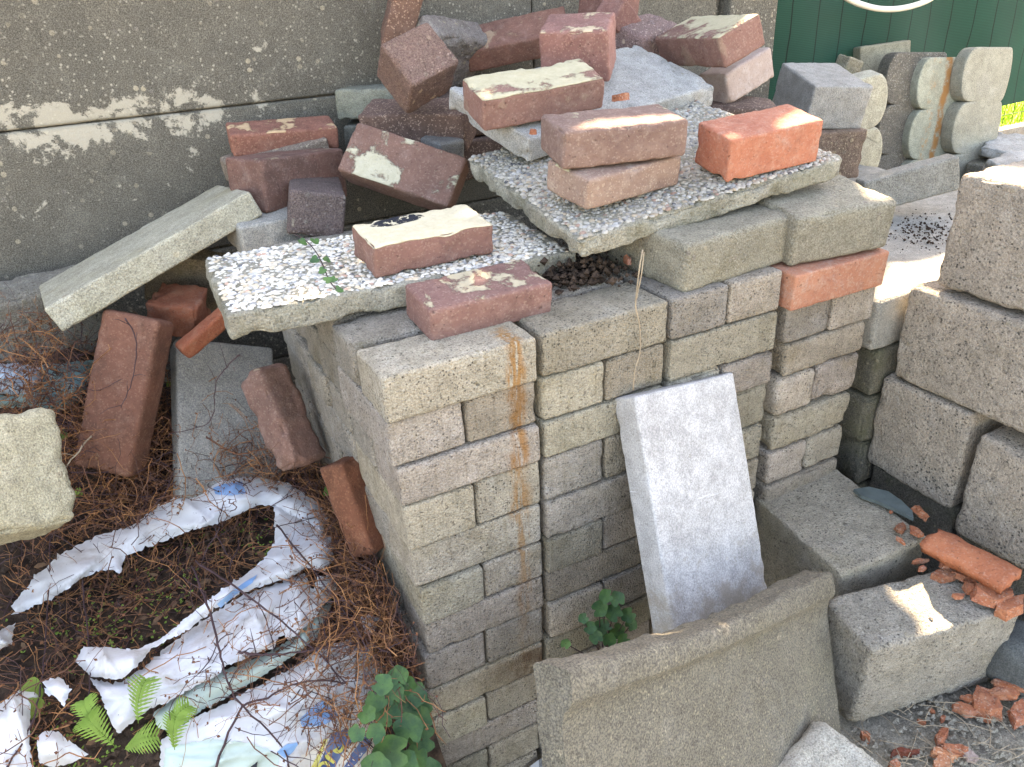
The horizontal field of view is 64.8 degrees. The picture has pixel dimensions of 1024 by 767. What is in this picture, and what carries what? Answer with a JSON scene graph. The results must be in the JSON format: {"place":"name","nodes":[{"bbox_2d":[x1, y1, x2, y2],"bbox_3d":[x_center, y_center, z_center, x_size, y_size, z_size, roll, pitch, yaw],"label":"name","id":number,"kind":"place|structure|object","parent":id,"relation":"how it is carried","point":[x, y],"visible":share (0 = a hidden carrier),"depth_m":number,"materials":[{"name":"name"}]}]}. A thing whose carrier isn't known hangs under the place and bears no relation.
{"place":"outdoors","nodes":[
{"label":"outdoors","id":0,"kind":"place"},
{"bbox_2d":[329,380,353,433],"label":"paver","id":1,"kind":"object","parent":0,"point":[342,412],"visible":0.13,"depth_m":1.23,"materials":[{"name":"concrete"}]},
{"bbox_2d":[304,325,340,392],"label":"paver","id":2,"kind":"object","parent":1,"relation":"on","point":[321,353],"visible":0.25,"depth_m":1.25,"materials":[{"name":"concrete"}]},
{"bbox_2d":[317,307,397,353],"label":"paver","id":3,"kind":"object","parent":2,"relation":"on","point":[325,331],"visible":0.03,"depth_m":1.15,"materials":[{"name":"concrete"}]},
{"bbox_2d":[205,211,575,339],"bbox_3d":[-0.191,-0.183,1.244,0.517,0.041,0.273,-14,30,-21],"label":"pebble slab","id":4,"kind":"object","parent":3,"relation":"on","point":[282,287],"depth_m":1.15,"materials":[{"name":"concrete"}]},
{"bbox_2d":[352,205,492,277],"bbox_3d":[-0.131,-0.213,1.194,0.191,0.052,0.092,-17,38,-24],"label":"brick","id":5,"kind":"object","parent":4,"relation":"on","point":[391,246],"visible":1,"depth_m":1.17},
{"bbox_2d":[536,736,541,759],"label":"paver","id":6,"kind":"object","parent":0,"point":[539,751],"visible":0.02,"depth_m":1.42,"materials":[{"name":"concrete"}]},
{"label":"paver","id":7,"kind":"object","parent":6,"relation":"on","visible":0},
{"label":"paver","id":8,"kind":"object","parent":7,"relation":"on","visible":0},
{"bbox_2d":[598,619,648,649],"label":"paver","id":9,"kind":"object","parent":8,"relation":"on","point":[641,629],"visible":0.08,"depth_m":1.41,"materials":[{"name":"concrete"}]},
{"bbox_2d":[540,593,650,659],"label":"paver","id":10,"kind":"object","parent":9,"relation":"on","point":[578,638],"visible":0.2,"depth_m":1.33,"materials":[{"name":"concrete"}]},
{"bbox_2d":[541,581,602,636],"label":"paver","id":11,"kind":"object","parent":10,"relation":"on","point":[560,615],"visible":0.28,"depth_m":1.29,"materials":[{"name":"concrete"}]},
{"bbox_2d":[540,535,640,600],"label":"paver","id":12,"kind":"object","parent":11,"relation":"on","point":[611,560],"visible":0.29,"depth_m":1.28,"materials":[{"name":"concrete"}]},
{"bbox_2d":[538,518,602,572],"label":"paver","id":13,"kind":"object","parent":12,"relation":"on","point":[563,550],"visible":0.23,"depth_m":1.24,"materials":[{"name":"concrete"}]},
{"bbox_2d":[538,470,631,537],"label":"paver","id":14,"kind":"object","parent":13,"relation":"on","point":[604,496],"visible":0.28,"depth_m":1.21,"materials":[{"name":"concrete"}]},
{"bbox_2d":[538,439,601,499],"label":"paver","id":15,"kind":"object","parent":14,"relation":"on","point":[570,470],"visible":0.24,"depth_m":1.17,"materials":[{"name":"concrete"}]},
{"bbox_2d":[534,384,661,456],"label":"paver","id":16,"kind":"object","parent":15,"relation":"on","point":[574,429],"visible":0.32,"depth_m":1.15,"materials":[{"name":"concrete"}]},
{"bbox_2d":[533,361,603,419],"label":"paver","id":17,"kind":"object","parent":16,"relation":"on","point":[564,392],"visible":0.34,"depth_m":1.11,"materials":[{"name":"concrete"}]},
{"bbox_2d":[513,282,666,375],"bbox_3d":[0.108,-0.080,1.142,0.206,0.066,0.098,-16,31,-24],"label":"paver","id":18,"kind":"object","parent":17,"relation":"on","point":[573,332],"visible":0.83,"depth_m":1.11,"materials":[{"name":"concrete"}]},
{"bbox_2d":[0,207,952,766],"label":"soil crumbs","id":19,"kind":"object","parent":18,"relation":"on","point":[578,273],"visible":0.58,"depth_m":1.20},
{"bbox_2d":[649,616,652,633],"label":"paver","id":20,"kind":"object","parent":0,"point":[650,628],"depth_m":1.44,"materials":[{"name":"concrete"}]},
{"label":"paver","id":21,"kind":"object","parent":20,"relation":"on","visible":0},
{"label":"paver","id":22,"kind":"object","parent":21,"relation":"on","visible":0},
{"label":"paver","id":23,"kind":"object","parent":22,"relation":"on","visible":0},
{"bbox_2d":[747,457,757,488],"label":"paver","id":24,"kind":"object","parent":23,"relation":"on","point":[752,463],"visible":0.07,"depth_m":1.38,"materials":[{"name":"concrete"}]},
{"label":"paver","id":25,"kind":"object","parent":24,"relation":"on","visible":0},
{"bbox_2d":[736,383,765,427],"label":"paver","id":26,"kind":"object","parent":25,"relation":"on","point":[750,405],"visible":0.16,"depth_m":1.31,"materials":[{"name":"concrete"}]},
{"bbox_2d":[659,366,718,385],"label":"paver","id":27,"kind":"object","parent":26,"relation":"on","point":[714,371],"visible":0.07,"depth_m":1.23,"materials":[{"name":"concrete"}]},
{"bbox_2d":[661,310,776,381],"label":"paver","id":28,"kind":"object","parent":27,"relation":"on","point":[698,352],"visible":0.48,"depth_m":1.22,"materials":[{"name":"concrete"}]},
{"bbox_2d":[602,258,727,338],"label":"paver","id":29,"kind":"object","parent":28,"relation":"on","point":[697,310],"visible":0.44,"depth_m":1.17,"materials":[{"name":"concrete"}]},
{"bbox_2d":[721,266,781,322],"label":"paver","id":30,"kind":"object","parent":28,"relation":"on","point":[753,293],"visible":0.36,"depth_m":1.21,"materials":[{"name":"concrete"}]},
{"bbox_2d":[600,204,787,291],"bbox_3d":[0.283,-0.230,1.261,0.223,0.079,0.202,-19,33,-28],"label":"paver","id":31,"kind":"object","parent":30,"relation":"on","point":[721,248],"visible":0.67,"depth_m":1.18,"materials":[{"name":"concrete"}]},
{"bbox_2d":[468,100,841,256],"bbox_3d":[0.223,-0.365,1.353,0.487,0.037,0.404,-20,39,-18],"label":"pebble slab","id":32,"kind":"object","parent":31,"relation":"on","point":[696,193],"depth_m":1.23,"materials":[{"name":"concrete"}]},
{"bbox_2d":[449,45,713,160],"bbox_3d":[0.141,-0.537,1.511,0.482,0.046,0.224,-26,52,-31],"label":"concrete slab","id":33,"kind":"object","parent":32,"relation":"on","point":[641,76],"depth_m":1.51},
{"bbox_2d":[463,59,603,130],"bbox_3d":[0.037,-0.488,1.359,0.222,0.057,0.099,-16,45,-16],"label":"brick","id":34,"kind":"object","parent":33,"relation":"on","point":[500,100],"visible":0.95,"depth_m":1.33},
{"bbox_2d":[539,12,615,81],"bbox_3d":[0.122,-0.618,1.484,0.127,0.094,0.107,4,42,13],"label":"block","id":35,"kind":"object","parent":33,"relation":"on","point":[588,39],"depth_m":1.44,"materials":[{"name":"red brick"}]},
{"bbox_2d":[547,156,680,208],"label":"brick","id":36,"kind":"object","parent":32,"relation":"on","point":[593,187],"visible":0.69,"depth_m":1.18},
{"bbox_2d":[541,104,687,168],"bbox_3d":[0.149,-0.368,1.198,0.195,0.057,0.105,-10,33,-14],"label":"brick","id":37,"kind":"object","parent":36,"relation":"on","point":[584,139],"visible":1,"depth_m":1.16,"materials":[{"name":"brick"}]},
{"bbox_2d":[695,104,822,181],"bbox_3d":[0.382,-0.375,1.253,0.170,0.069,0.090,-16,39,-17],"label":"brick","id":38,"kind":"object","parent":32,"relation":"on","point":[751,144],"visible":1,"depth_m":1.22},
{"bbox_2d":[772,62,872,128],"bbox_3d":[0.784,-0.733,2.052,0.156,0.108,0.198,-3,38,-9],"label":"concrete block","id":39,"kind":"object","parent":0,"point":[833,96],"depth_m":1.99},
{"bbox_2d":[754,469,925,598],"bbox_3d":[0.567,0.313,1.443,0.186,0.202,0.219,-16,34,-18],"label":"concrete block","id":40,"kind":"object","parent":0,"point":[839,529],"depth_m":1.37,"materials":[{"name":"concrete"}]},
{"bbox_2d":[848,164,884,181],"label":"concrete slab","id":41,"kind":"structure","parent":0,"point":[864,170],"depth_m":2.16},
{"bbox_2d":[710,96,776,114],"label":"brick","id":42,"kind":"object","parent":41,"relation":"on","point":[745,104],"visible":0.23,"depth_m":1.70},
{"bbox_2d":[699,47,773,102],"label":"brick","id":43,"kind":"object","parent":42,"relation":"on","point":[737,80],"visible":0.77,"depth_m":1.71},
{"bbox_2d":[655,14,764,67],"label":"brick","id":44,"kind":"object","parent":43,"relation":"on","point":[724,41],"visible":0.97,"depth_m":1.58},
{"bbox_2d":[851,341,898,394],"bbox_3d":[0.884,-0.192,1.772,0.752,0.102,0.423,-16,31,-24],"label":"concrete slab","id":45,"kind":"object","parent":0,"point":[875,368],"depth_m":1.47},
{"bbox_2d":[862,190,957,349],"bbox_3d":[0.870,-0.278,1.723,0.771,0.103,0.422,-16,31,-24],"label":"concrete slab","id":46,"kind":"object","parent":45,"relation":"on","point":[909,267],"depth_m":1.53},
{"bbox_2d":[856,154,958,205],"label":"concrete kerb","id":47,"kind":"structure","parent":46,"relation":"on","point":[919,180],"depth_m":1.75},
{"bbox_2d":[868,465,962,574],"bbox_3d":[0.835,0.241,1.577,0.212,0.184,0.184,-16,31,-24],"label":"concrete block","id":48,"kind":"object","parent":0,"point":[942,517],"depth_m":1.50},
{"bbox_2d":[868,372,1003,507],"bbox_3d":[0.813,0.075,1.483,0.224,0.195,0.184,-16,31,-24],"label":"concrete block","id":49,"kind":"object","parent":48,"relation":"on","point":[924,442],"depth_m":1.42,"materials":[{"name":"concrete"}]},
{"bbox_2d":[895,280,1023,432],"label":"concrete block","id":50,"kind":"object","parent":49,"relation":"on","point":[964,348],"depth_m":1.31,"materials":[{"name":"concrete"}]},
{"bbox_2d":[938,160,1023,311],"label":"concrete block","id":51,"kind":"object","parent":50,"relation":"on","point":[983,259],"depth_m":1.24,"materials":[{"name":"concrete"}]},
{"bbox_2d":[838,573,1023,766],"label":"ground","id":52,"kind":"structure","parent":0,"point":[906,736],"depth_m":1.23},
{"bbox_2d":[0,348,446,766],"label":"soil heap","id":53,"kind":"object","parent":52,"relation":"on","point":[435,753],"visible":0.21,"depth_m":1.28,"materials":[{"name":"soil"}]},
{"bbox_2d":[0,265,106,362],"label":"concrete block","id":54,"kind":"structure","parent":53,"relation":"on","point":[24,288],"depth_m":1.55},
{"bbox_2d":[39,185,261,330],"bbox_3d":[-0.676,-0.247,1.500,0.393,0.050,0.260,-37,31,-18],"label":"concrete slab","id":55,"kind":"object","parent":54,"relation":"on","point":[98,281],"depth_m":1.42,"materials":[{"name":"concrete"}]},
{"bbox_2d":[0,477,384,766],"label":"torn sack","id":56,"kind":"object","parent":53,"relation":"on","point":[239,750],"visible":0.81,"depth_m":1.15,"materials":[{"name":"white plastic"}]},
{"bbox_2d":[0,282,449,766],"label":"dry stems","id":57,"kind":"object","parent":53,"relation":"on","point":[386,639],"visible":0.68,"depth_m":1.27,"materials":[{"name":"brown plant"}]},
{"bbox_2d":[0,407,75,544],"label":"stone","id":58,"kind":"object","parent":57,"relation":"on","point":[37,496],"visible":1,"depth_m":1.11,"materials":[{"name":"stone"}]},
{"bbox_2d":[75,309,173,476],"bbox_3d":[-0.676,0.016,1.407,0.109,0.277,0.060,12,2,5],"label":"brick","id":59,"kind":"object","parent":57,"relation":"on","point":[134,415],"visible":0.96,"depth_m":1.38,"materials":[{"name":"brick"}]},
{"bbox_2d":[241,363,325,470],"bbox_3d":[-0.393,0.058,1.384,0.064,0.184,0.082,-24,-2,32],"label":"brick","id":60,"kind":"object","parent":57,"relation":"on","point":[274,399],"visible":1,"depth_m":1.35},
{"bbox_2d":[320,456,383,557],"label":"brick","id":61,"kind":"object","parent":57,"relation":"on","point":[345,484],"visible":0.75,"depth_m":1.23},
{"bbox_2d":[170,338,281,498],"bbox_3d":[-0.537,0.071,1.516,0.186,0.052,0.312,5,63,-35],"label":"concrete slab","id":62,"kind":"object","parent":53,"relation":"on","point":[192,386],"depth_m":1.49,"materials":[{"name":"concrete"}]},
{"bbox_2d":[348,665,441,766],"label":"leafy plant","id":63,"kind":"object","parent":53,"relation":"on","point":[388,751],"visible":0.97,"depth_m":1.11,"materials":[{"name":"green plant"}]},
{"bbox_2d":[0,0,777,385],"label":"concrete wall","id":64,"kind":"structure","parent":52,"relation":"on","point":[116,116],"depth_m":1.65,"materials":[{"name":"concrete"}]},
{"bbox_2d":[464,135,502,180],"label":"paver","id":65,"kind":"object","parent":52,"relation":"on","point":[481,144],"visible":0.02,"depth_m":1.74,"materials":[{"name":"concrete"}]},
{"bbox_2d":[358,98,475,151],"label":"brick","id":66,"kind":"object","parent":65,"relation":"on","point":[437,117],"visible":0.52,"depth_m":1.60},
{"bbox_2d":[377,23,457,112],"bbox_3d":[-0.179,-0.592,1.516,0.111,0.103,0.094,-36,-5,-21],"label":"block","id":67,"kind":"object","parent":66,"relation":"on","point":[417,66],"depth_m":1.48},
{"bbox_2d":[487,749,537,766],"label":"paver","id":68,"kind":"object","parent":52,"relation":"on","point":[528,759],"visible":0.1,"depth_m":1.40,"materials":[{"name":"concrete"}]},
{"bbox_2d":[447,747,487,766],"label":"paver","id":69,"kind":"object","parent":68,"relation":"on","point":[478,758],"visible":0.12,"depth_m":1.33,"materials":[{"name":"concrete"}]},
{"bbox_2d":[440,698,536,764],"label":"paver","id":70,"kind":"object","parent":69,"relation":"on","point":[495,729],"visible":0.33,"depth_m":1.32,"materials":[{"name":"concrete"}]},
{"bbox_2d":[483,672,536,718],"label":"paver","id":71,"kind":"object","parent":70,"relation":"on","point":[510,696],"visible":0.21,"depth_m":1.31,"materials":[{"name":"concrete"}]},
{"bbox_2d":[416,641,542,716],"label":"paver","id":72,"kind":"object","parent":71,"relation":"on","point":[481,680],"visible":0.44,"depth_m":1.26,"materials":[{"name":"concrete"}]},
{"bbox_2d":[482,607,542,661],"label":"paver","id":73,"kind":"object","parent":72,"relation":"on","point":[507,637],"visible":0.23,"depth_m":1.26,"materials":[{"name":"concrete"}]},
{"bbox_2d":[402,576,542,652],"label":"paver","id":74,"kind":"object","parent":73,"relation":"on","point":[499,607],"visible":0.5,"depth_m":1.21,"materials":[{"name":"concrete"}]},
{"bbox_2d":[379,535,483,623],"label":"paver","id":75,"kind":"object","parent":74,"relation":"on","point":[444,596],"visible":0.33,"depth_m":1.16,"materials":[{"name":"concrete"}]},
{"bbox_2d":[387,503,540,585],"bbox_3d":[-0.069,0.212,1.186,0.204,0.068,0.098,-16,31,-24],"label":"paver","id":76,"kind":"object","parent":75,"relation":"on","point":[486,540],"visible":0.59,"depth_m":1.14,"materials":[{"name":"concrete"}]},
{"bbox_2d":[356,441,475,549],"bbox_3d":[-0.143,0.143,1.169,0.103,0.074,0.203,-16,31,-24],"label":"paver","id":77,"kind":"object","parent":76,"relation":"on","point":[423,522],"visible":0.56,"depth_m":1.09,"materials":[{"name":"concrete"}]},
{"bbox_2d":[351,414,377,466],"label":"paver","id":78,"kind":"object","parent":77,"relation":"on","point":[362,438],"visible":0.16,"depth_m":1.15,"materials":[{"name":"concrete"}]},
{"bbox_2d":[337,365,464,465],"bbox_3d":[-0.156,0.026,1.108,0.106,0.066,0.202,-16,31,-24],"label":"paver","id":79,"kind":"object","parent":78,"relation":"on","point":[412,438],"visible":0.53,"depth_m":1.03,"materials":[{"name":"concrete"}]},
{"bbox_2d":[357,321,536,422],"bbox_3d":[-0.083,-0.023,1.052,0.214,0.066,0.098,-16,31,-24],"label":"paver","id":80,"kind":"object","parent":79,"relation":"on","point":[408,377],"visible":0.96,"depth_m":1.01,"materials":[{"name":"concrete"}]},
{"bbox_2d":[405,260,551,339],"bbox_3d":[-0.045,-0.115,1.103,0.183,0.052,0.091,-16,37,-24],"label":"brick","id":81,"kind":"object","parent":80,"relation":"on","point":[470,300],"visible":1,"depth_m":1.07,"materials":[{"name":"brick"}]},
{"bbox_2d":[374,422,539,505],"bbox_3d":[-0.075,0.091,1.116,0.209,0.059,0.098,-16,30,-24],"label":"paver","id":82,"kind":"object","parent":77,"relation":"on","point":[464,464],"visible":0.61,"depth_m":1.07,"materials":[{"name":"concrete"}]},
{"bbox_2d":[533,570,840,766],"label":"lipped slab","id":83,"kind":"object","parent":52,"relation":"on","point":[750,682],"depth_m":0.96,"materials":[{"name":"concrete"}]},
{"bbox_2d":[615,373,766,633],"bbox_3d":[0.281,0.211,1.217,0.213,0.426,0.047,-12,4,-34],"label":"concrete slab","id":84,"kind":"object","parent":52,"relation":"on","point":[684,453],"depth_m":1.18,"materials":[{"name":"concrete"}]},
{"bbox_2d":[768,0,1023,134],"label":"shade net fence","id":85,"kind":"object","parent":52,"relation":"on","point":[818,31],"visible":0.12,"depth_m":2.66,"materials":[{"name":"green fabric"}]},
{"bbox_2d":[874,52,946,169],"bbox_3d":[1.238,-0.610,2.631,0.221,0.870,0.050,-6,22,-15],"label":"edging stone","id":86,"kind":"object","parent":52,"relation":"on","point":[896,70],"visible":0.16,"depth_m":2.49,"materials":[{"name":"concrete"}]},
{"bbox_2d":[827,571,1017,721],"bbox_3d":[0.626,0.405,1.268,0.282,0.164,0.114,-9,30,-16],"label":"concrete block","id":87,"kind":"object","parent":52,"relation":"on","point":[894,646],"depth_m":1.21,"materials":[{"name":"concrete"}]},
{"bbox_2d":[901,57,957,165],"bbox_3d":[1.340,-0.596,2.635,0.231,0.870,0.050,-6,22,-15],"label":"edging stone","id":88,"kind":"object","parent":52,"relation":"on","point":[931,100],"visible":0.32,"depth_m":2.50,"materials":[{"name":"concrete"}]},
{"bbox_2d":[940,47,1012,184],"bbox_3d":[1.440,-0.607,2.607,0.181,0.885,0.050,-6,22,-15],"label":"edging stone","id":89,"kind":"object","parent":52,"relation":"on","point":[979,78],"visible":0.6,"depth_m":2.48,"materials":[{"name":"concrete"}]},
{"bbox_2d":[957,532,1023,620],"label":"concrete block","id":90,"kind":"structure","parent":52,"relation":"on","point":[1017,586],"depth_m":1.35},
{"bbox_2d":[955,425,1023,569],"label":"concrete block","id":91,"kind":"object","parent":90,"relation":"on","point":[990,516],"depth_m":1.32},
{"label":"paver","id":92,"kind":"object","parent":52,"relation":"on","visible":0},
{"bbox_2d":[752,456,836,502],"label":"paver","id":93,"kind":"object","parent":92,"relation":"on","point":[767,492],"visible":0.25,"depth_m":1.45,"materials":[{"name":"concrete"}]},
{"bbox_2d":[756,439,805,482],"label":"paver","id":94,"kind":"object","parent":93,"relation":"on","point":[777,463],"visible":0.34,"depth_m":1.41,"materials":[{"name":"concrete"}]},
{"bbox_2d":[759,390,849,449],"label":"paver","id":95,"kind":"object","parent":94,"relation":"on","point":[816,415],"visible":0.52,"depth_m":1.40,"materials":[{"name":"concrete"}]},
{"bbox_2d":[810,351,857,398],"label":"paver","id":96,"kind":"object","parent":95,"relation":"on","point":[834,375],"visible":0.26,"depth_m":1.39,"materials":[{"name":"concrete"}]},
{"bbox_2d":[768,320,864,375],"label":"paver","id":97,"kind":"object","parent":96,"relation":"on","point":[788,358],"visible":0.53,"depth_m":1.33,"materials":[{"name":"concrete"}]},
{"bbox_2d":[826,287,874,329],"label":"paver","id":98,"kind":"object","parent":97,"relation":"on","point":[850,308],"visible":0.19,"depth_m":1.33,"materials":[{"name":"concrete"}]},
{"bbox_2d":[770,248,888,310],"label":"brick","id":99,"kind":"object","parent":98,"relation":"on","point":[805,284],"visible":0.62,"depth_m":1.26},
{"bbox_2d":[755,174,895,265],"bbox_3d":[0.476,-0.282,1.324,0.198,0.083,0.203,-13,35,-19],"label":"paver","id":100,"kind":"object","parent":99,"relation":"on","point":[838,215],"visible":0.61,"depth_m":1.25,"materials":[{"name":"concrete"}]},
{"label":"paver","id":101,"kind":"object","parent":52,"relation":"on","visible":0},
{"bbox_2d":[315,460,324,477],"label":"paver","id":102,"kind":"object","parent":101,"relation":"on","point":[321,462],"depth_m":1.66,"materials":[{"name":"brick"}]},
{"bbox_2d":[321,457,328,465],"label":"paver","id":103,"kind":"object","parent":102,"relation":"on","point":[324,459],"visible":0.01,"depth_m":1.62,"materials":[{"name":"concrete"}]},
{"bbox_2d":[311,424,332,463],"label":"paver","id":104,"kind":"object","parent":103,"relation":"on","point":[327,455],"visible":0.03,"depth_m":1.53,"materials":[{"name":"concrete"}]},
{"bbox_2d":[295,379,311,423],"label":"paver","id":105,"kind":"object","parent":104,"relation":"on","point":[306,400],"visible":0.11,"depth_m":1.53,"materials":[{"name":"concrete"}]},
{"bbox_2d":[287,345,320,415],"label":"paver","id":106,"kind":"object","parent":105,"relation":"on","point":[301,376],"visible":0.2,"depth_m":1.47,"materials":[{"name":"concrete"}]},
{"bbox_2d":[282,328,297,356],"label":"paver","id":107,"kind":"object","parent":106,"relation":"on","point":[288,334],"visible":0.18,"depth_m":1.47,"materials":[{"name":"concrete"}]},
{"bbox_2d":[295,327,306,339],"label":"paver","id":108,"kind":"object","parent":107,"relation":"on","point":[301,331],"visible":0.04,"depth_m":1.38,"materials":[{"name":"concrete"}]},
{"bbox_2d":[274,230,351,245],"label":"paver","id":109,"kind":"object","parent":108,"relation":"on","point":[325,237],"visible":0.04,"depth_m":1.47,"materials":[{"name":"concrete"}]},
{"bbox_2d":[287,177,345,235],"bbox_3d":[-0.378,-0.347,1.547,0.102,0.083,0.211,2,24,-17],"label":"block","id":110,"kind":"object","parent":109,"relation":"on","point":[316,206],"depth_m":1.46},
{"bbox_2d":[225,148,346,212],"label":"brick","id":111,"kind":"object","parent":110,"relation":"on","point":[263,179],"visible":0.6,"depth_m":1.50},
{"bbox_2d":[220,137,328,180],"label":"brick","id":112,"kind":"object","parent":111,"relation":"on","point":[322,142],"visible":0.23,"depth_m":1.62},
{"bbox_2d":[226,116,338,155],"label":"brick","id":113,"kind":"object","parent":112,"relation":"on","point":[249,137],"visible":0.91,"depth_m":1.62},
{"bbox_2d":[338,123,468,209],"bbox_3d":[-0.202,-0.402,1.515,0.223,0.103,0.059,20,-8,6],"label":"brick","id":114,"kind":"object","parent":110,"relation":"on","point":[414,172],"visible":0.94,"depth_m":1.49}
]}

